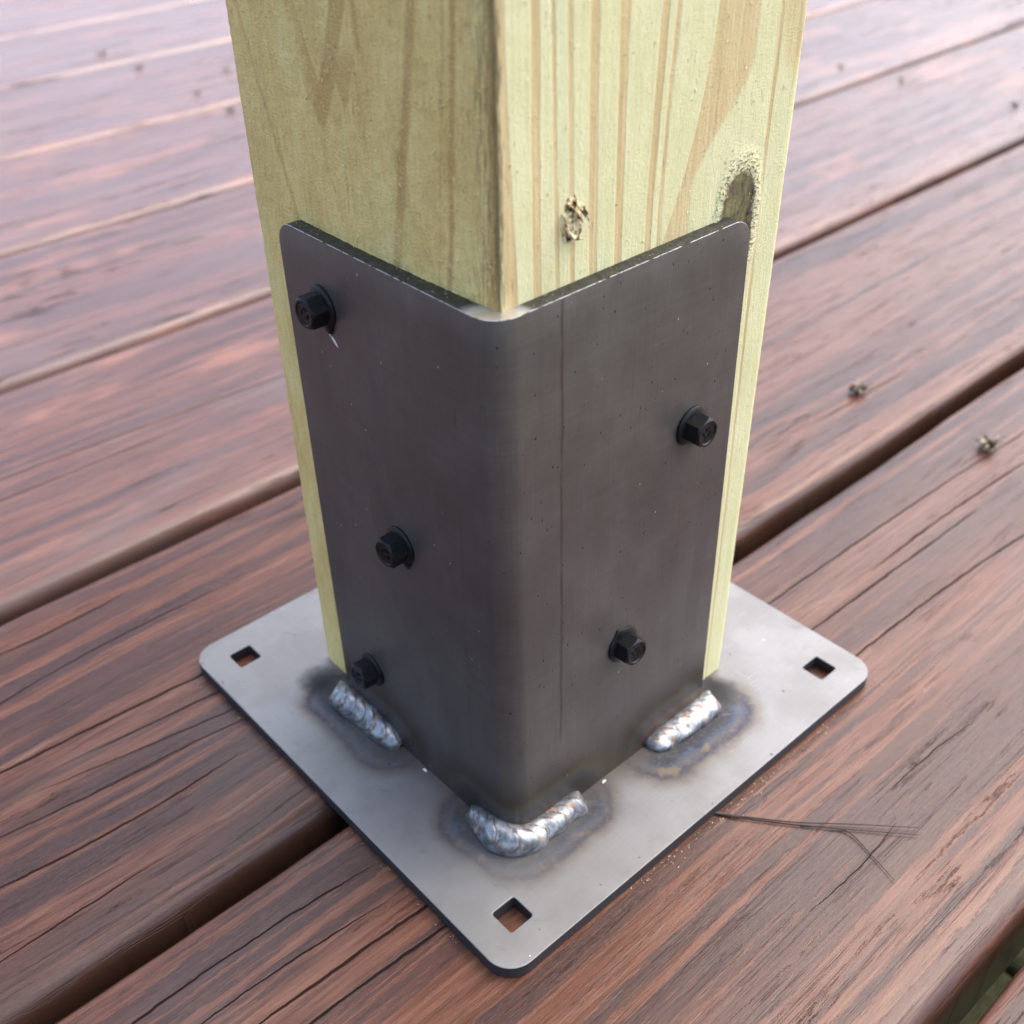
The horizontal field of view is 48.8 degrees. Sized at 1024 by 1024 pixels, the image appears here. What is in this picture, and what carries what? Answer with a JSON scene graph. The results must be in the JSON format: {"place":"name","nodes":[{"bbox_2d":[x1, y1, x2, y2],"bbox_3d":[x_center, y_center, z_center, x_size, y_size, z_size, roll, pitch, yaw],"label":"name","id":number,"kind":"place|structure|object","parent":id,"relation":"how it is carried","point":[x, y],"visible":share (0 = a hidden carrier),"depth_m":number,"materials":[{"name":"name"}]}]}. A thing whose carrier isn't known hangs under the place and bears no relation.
{"place":"outdoors","nodes":[
{"label":"outdoors","id":0,"kind":"place"},
{"bbox_2d":[0,0,1023,1023],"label":"deck","id":1,"kind":"structure","parent":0,"point":[180,840],"depth_m":0.40,"materials":[{"name":"brown wood"}]},
{"bbox_2d":[222,105,235,111],"bbox_3d":[-0.211,-0.302,0.844,0.010,0.005,0.006,-29,44,-32],"label":"plant speck","id":2,"kind":"object","parent":1,"relation":"on","point":[228,109],"visible":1,"depth_m":0.84},
{"bbox_2d":[199,217,867,977],"bbox_3d":[0.003,-0.013,0.313,0.154,0.158,0.154,-29,44,-32],"label":"post bracket","id":3,"kind":"object","parent":1,"relation":"on","point":[521,509],"visible":1,"depth_m":0.28,"materials":[{"name":"metal"}]},
{"bbox_2d":[329,334,338,347],"bbox_3d":[-0.041,-0.039,0.259,0.001,0.003,0.003,-29,44,-32],"label":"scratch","id":4,"kind":"object","parent":3,"relation":"attached to","point":[333,340],"visible":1,"depth_m":0.26,"materials":[{"name":"grey metal"}]},
{"bbox_2d":[225,0,806,678],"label":"timber post","id":5,"kind":"object","parent":3,"relation":"on","point":[499,154],"visible":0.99,"depth_m":0.22,"materials":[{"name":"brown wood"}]},
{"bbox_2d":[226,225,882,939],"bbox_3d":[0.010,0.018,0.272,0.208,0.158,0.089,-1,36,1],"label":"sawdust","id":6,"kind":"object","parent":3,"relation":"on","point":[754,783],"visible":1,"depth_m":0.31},
{"bbox_2d":[714,811,918,879],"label":"pine needles","id":7,"kind":"object","parent":1,"relation":"on","point":[755,818],"visible":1,"depth_m":0.31,"materials":[{"name":"brown plant"}]},
{"bbox_2d":[848,378,873,395],"bbox_3d":[0.152,-0.054,0.492,0.010,0.005,0.010,-29,44,-32],"label":"seed clump","id":8,"kind":"object","parent":1,"relation":"on","point":[853,386],"visible":1,"depth_m":0.49,"materials":[{"name":"beige plant"}]},
{"bbox_2d":[972,433,1006,451],"bbox_3d":[0.193,-0.028,0.454,0.011,0.006,0.013,-6,37,-5],"label":"seed clump","id":9,"kind":"object","parent":1,"relation":"on","point":[990,443],"visible":1,"depth_m":0.45,"materials":[{"name":"beige plant"}]},
{"label":"ground","id":10,"kind":"structure","parent":0,"visible":0},
{"bbox_2d":[959,948,1023,1023],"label":"joist","id":11,"kind":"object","parent":10,"relation":"on","point":[978,1010],"depth_m":0.50,"materials":[{"name":"wood"}]}
]}

